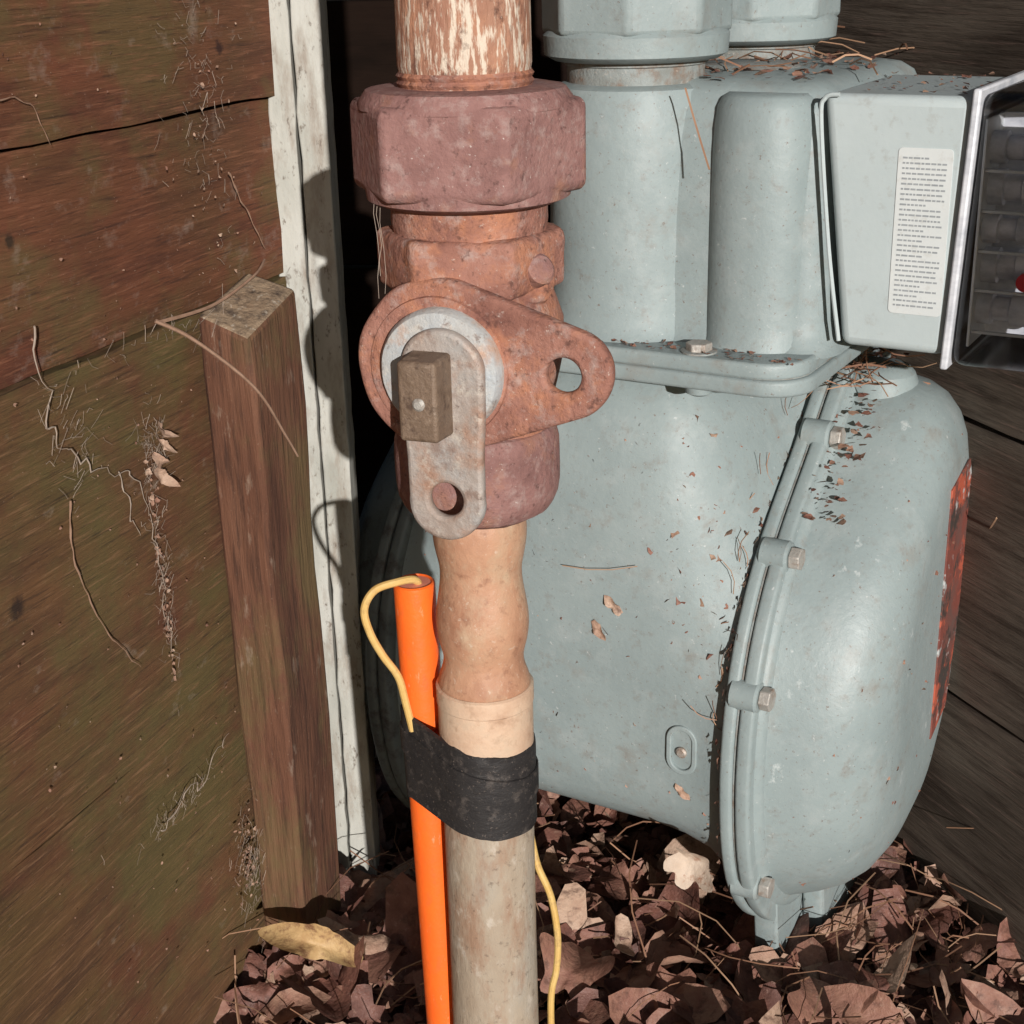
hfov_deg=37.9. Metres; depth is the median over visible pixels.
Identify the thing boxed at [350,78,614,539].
gas shutoff valve
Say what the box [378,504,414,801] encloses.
flange
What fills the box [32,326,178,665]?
rootlet
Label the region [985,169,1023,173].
index bridge
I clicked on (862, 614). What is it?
front cover
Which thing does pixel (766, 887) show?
flange bolt head
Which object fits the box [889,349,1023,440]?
board
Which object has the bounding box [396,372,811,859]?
body
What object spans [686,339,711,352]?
lid bolt head
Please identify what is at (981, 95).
meter cover frame
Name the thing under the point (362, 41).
board
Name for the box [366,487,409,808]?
flange
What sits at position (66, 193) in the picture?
board
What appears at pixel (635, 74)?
turret neck
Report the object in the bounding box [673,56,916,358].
housing
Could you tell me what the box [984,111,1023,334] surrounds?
index back panel
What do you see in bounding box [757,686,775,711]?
flange bolt head
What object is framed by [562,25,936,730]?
twigs on meter
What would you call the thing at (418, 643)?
orange conduit
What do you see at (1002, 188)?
index wheel
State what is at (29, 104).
rootlet
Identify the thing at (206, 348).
twig
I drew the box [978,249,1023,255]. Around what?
index bridge
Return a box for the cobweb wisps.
[31,0,289,952]
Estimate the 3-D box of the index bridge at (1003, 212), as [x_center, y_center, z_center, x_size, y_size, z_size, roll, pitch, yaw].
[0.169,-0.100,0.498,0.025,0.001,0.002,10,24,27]
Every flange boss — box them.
[728,679,763,712]
[730,876,760,900]
[758,537,794,571]
[800,418,834,449]
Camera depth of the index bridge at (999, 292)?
0.51 m
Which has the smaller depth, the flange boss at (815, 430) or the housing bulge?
the housing bulge
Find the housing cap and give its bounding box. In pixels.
[705,59,801,70]
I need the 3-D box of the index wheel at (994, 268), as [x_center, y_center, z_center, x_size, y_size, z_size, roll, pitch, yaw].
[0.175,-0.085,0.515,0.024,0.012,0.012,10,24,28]
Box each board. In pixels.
[0,0,274,148]
[0,98,283,389]
[0,275,286,878]
[0,678,264,1023]
[263,0,566,265]
[290,0,379,874]
[343,265,394,501]
[815,0,1023,76]
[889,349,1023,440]
[892,689,1023,965]
[948,415,1023,739]
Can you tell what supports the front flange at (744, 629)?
attached to the body
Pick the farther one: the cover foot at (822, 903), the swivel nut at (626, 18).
the cover foot at (822, 903)
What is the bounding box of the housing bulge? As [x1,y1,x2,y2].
[706,91,815,353]
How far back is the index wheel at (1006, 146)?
0.50 m
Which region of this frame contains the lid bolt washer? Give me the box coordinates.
[680,347,716,355]
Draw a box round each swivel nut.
[542,0,732,36]
[732,0,840,21]
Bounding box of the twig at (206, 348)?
[154,319,298,456]
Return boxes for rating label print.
[893,157,946,308]
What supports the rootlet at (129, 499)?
attached to the board at (118, 698)
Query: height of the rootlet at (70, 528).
0.074 m
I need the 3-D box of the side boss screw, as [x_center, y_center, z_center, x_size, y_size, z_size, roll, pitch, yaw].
[0.069,0.098,0.608,0.005,0.005,0.003,10,24,28]
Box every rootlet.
[0,96,50,144]
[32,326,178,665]
[69,500,140,666]
[118,471,140,534]
[161,733,228,831]
[228,172,265,248]
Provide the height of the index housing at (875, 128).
0.088 m
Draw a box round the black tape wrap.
[400,704,538,840]
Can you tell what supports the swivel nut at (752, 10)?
on the swivel nut skirt at (782, 31)
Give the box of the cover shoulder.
[852,357,918,398]
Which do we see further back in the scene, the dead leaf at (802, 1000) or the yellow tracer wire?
the dead leaf at (802, 1000)
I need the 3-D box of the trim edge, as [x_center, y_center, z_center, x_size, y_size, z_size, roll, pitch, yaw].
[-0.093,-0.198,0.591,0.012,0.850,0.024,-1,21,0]
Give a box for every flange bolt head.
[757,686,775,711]
[758,876,774,898]
[788,547,804,569]
[829,426,845,449]
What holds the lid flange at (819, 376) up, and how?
on the body
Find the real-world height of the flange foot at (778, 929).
0.057 m
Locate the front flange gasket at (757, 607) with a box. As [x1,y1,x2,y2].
[732,373,835,898]
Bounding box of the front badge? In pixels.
[929,458,971,738]
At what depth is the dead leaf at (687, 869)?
0.61 m
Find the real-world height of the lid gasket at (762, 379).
0.001 m
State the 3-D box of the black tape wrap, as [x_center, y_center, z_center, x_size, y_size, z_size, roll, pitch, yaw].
[-0.013,0.079,0.460,0.043,0.035,0.034,-1,21,0]
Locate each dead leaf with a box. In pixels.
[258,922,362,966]
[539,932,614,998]
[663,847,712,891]
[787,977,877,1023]
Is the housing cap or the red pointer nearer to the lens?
the red pointer
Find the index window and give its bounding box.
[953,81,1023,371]
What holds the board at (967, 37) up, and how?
on the board at (992, 398)
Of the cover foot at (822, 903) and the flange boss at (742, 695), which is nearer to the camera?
the flange boss at (742, 695)
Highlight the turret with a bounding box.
[550,80,693,342]
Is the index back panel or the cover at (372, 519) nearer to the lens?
the index back panel
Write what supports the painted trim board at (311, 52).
on the ground
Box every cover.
[359,442,396,734]
[764,375,968,894]
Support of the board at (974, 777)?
on the ground
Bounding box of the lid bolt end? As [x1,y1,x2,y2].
[685,388,711,396]
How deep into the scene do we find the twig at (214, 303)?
0.54 m
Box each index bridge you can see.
[971,330,1023,337]
[974,288,1023,295]
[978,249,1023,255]
[981,210,1023,215]
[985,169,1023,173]
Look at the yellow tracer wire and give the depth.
0.45 m
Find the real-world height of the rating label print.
0.051 m
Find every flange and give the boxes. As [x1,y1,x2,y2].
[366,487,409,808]
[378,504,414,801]
[559,345,869,397]
[604,341,830,379]
[719,377,830,915]
[735,347,890,920]
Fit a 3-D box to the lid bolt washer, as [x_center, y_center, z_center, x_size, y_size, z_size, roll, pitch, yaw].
[0.069,-0.059,0.550,0.014,0.001,0.014,10,24,28]
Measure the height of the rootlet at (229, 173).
0.033 m
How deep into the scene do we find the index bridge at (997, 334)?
0.51 m
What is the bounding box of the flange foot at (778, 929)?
[754,893,802,957]
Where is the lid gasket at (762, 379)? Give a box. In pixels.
[617,357,831,380]
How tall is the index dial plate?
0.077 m
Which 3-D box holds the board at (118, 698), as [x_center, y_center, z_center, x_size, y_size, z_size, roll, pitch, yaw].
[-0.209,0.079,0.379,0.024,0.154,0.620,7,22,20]
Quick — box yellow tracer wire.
[360,576,560,1023]
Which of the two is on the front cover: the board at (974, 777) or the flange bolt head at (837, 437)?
the flange bolt head at (837, 437)
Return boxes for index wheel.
[975,292,1023,326]
[980,246,1023,284]
[981,213,1023,244]
[986,168,1023,206]
[989,130,1023,163]
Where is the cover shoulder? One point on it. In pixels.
(903, 378)
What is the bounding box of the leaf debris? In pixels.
[424,50,994,903]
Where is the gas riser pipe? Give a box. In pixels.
[394,0,538,1023]
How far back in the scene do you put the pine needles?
0.66 m
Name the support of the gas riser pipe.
on the ground
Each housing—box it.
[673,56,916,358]
[827,75,1004,353]
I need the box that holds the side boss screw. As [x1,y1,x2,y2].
[676,747,686,757]
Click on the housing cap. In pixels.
(714, 64)
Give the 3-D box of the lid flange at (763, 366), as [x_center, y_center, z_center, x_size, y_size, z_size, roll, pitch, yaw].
[0.064,-0.089,0.637,0.180,0.006,0.171,10,24,28]
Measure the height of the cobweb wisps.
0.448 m
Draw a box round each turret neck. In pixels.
[564,60,708,85]
[716,43,817,59]
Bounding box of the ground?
[384,801,933,1010]
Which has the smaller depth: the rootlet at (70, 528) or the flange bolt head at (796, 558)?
the rootlet at (70, 528)
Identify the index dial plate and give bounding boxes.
[966,102,1023,346]
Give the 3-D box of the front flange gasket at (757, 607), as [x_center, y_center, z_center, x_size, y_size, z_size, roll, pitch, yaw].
[0.131,0.056,0.654,0.004,0.249,0.178,10,24,27]
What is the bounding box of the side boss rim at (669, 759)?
[666,725,696,774]
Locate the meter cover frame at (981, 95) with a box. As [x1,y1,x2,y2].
[940,70,1023,369]
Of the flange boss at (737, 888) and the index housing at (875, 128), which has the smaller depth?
the index housing at (875, 128)
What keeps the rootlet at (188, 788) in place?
attached to the board at (46, 977)
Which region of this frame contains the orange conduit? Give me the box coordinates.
[393,574,452,1023]
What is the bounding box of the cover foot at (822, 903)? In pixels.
[803,876,857,930]
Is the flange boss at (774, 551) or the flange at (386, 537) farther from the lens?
the flange at (386, 537)
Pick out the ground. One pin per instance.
(928, 950)
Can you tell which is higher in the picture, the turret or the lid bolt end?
the turret
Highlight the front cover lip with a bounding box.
[753,354,885,904]
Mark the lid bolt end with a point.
(697, 393)
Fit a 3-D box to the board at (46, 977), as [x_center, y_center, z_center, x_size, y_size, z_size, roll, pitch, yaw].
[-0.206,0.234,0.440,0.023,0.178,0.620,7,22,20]
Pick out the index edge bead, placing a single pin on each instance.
(824, 190)
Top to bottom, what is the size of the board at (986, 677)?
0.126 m
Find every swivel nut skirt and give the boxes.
[543,28,729,64]
[729,14,837,45]
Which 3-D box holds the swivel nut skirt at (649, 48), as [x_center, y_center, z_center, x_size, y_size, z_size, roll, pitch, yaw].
[0.047,-0.176,0.561,0.070,0.011,0.070,10,24,28]
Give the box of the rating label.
[888,147,953,316]
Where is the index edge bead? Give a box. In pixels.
[819,92,840,340]
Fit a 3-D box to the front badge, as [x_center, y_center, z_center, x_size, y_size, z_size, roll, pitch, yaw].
[0.190,0.037,0.645,0.001,0.121,0.037,10,24,27]
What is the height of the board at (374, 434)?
0.142 m
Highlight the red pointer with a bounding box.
[1016,273,1023,292]
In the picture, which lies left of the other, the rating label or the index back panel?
the rating label
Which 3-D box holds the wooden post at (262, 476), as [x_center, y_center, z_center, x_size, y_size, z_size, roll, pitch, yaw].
[-0.096,0.069,0.620,0.024,0.331,0.041,7,22,20]
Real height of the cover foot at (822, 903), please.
0.080 m
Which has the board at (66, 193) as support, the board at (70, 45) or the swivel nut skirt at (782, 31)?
the board at (70, 45)
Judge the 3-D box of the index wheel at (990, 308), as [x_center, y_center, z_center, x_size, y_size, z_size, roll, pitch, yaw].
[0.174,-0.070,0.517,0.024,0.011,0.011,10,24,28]
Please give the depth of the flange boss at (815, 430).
0.60 m
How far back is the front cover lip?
0.59 m
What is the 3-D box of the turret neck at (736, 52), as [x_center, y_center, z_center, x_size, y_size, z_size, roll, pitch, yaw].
[0.103,-0.198,0.637,0.054,0.012,0.054,10,24,28]
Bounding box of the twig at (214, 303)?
[160,259,264,321]
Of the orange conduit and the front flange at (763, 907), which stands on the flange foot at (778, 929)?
the front flange at (763, 907)
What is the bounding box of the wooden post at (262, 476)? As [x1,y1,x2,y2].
[199,274,341,966]
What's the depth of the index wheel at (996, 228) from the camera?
0.51 m
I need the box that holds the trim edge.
[268,0,351,872]
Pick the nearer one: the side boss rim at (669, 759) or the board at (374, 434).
the side boss rim at (669, 759)
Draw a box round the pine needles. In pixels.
[214,517,1023,1023]

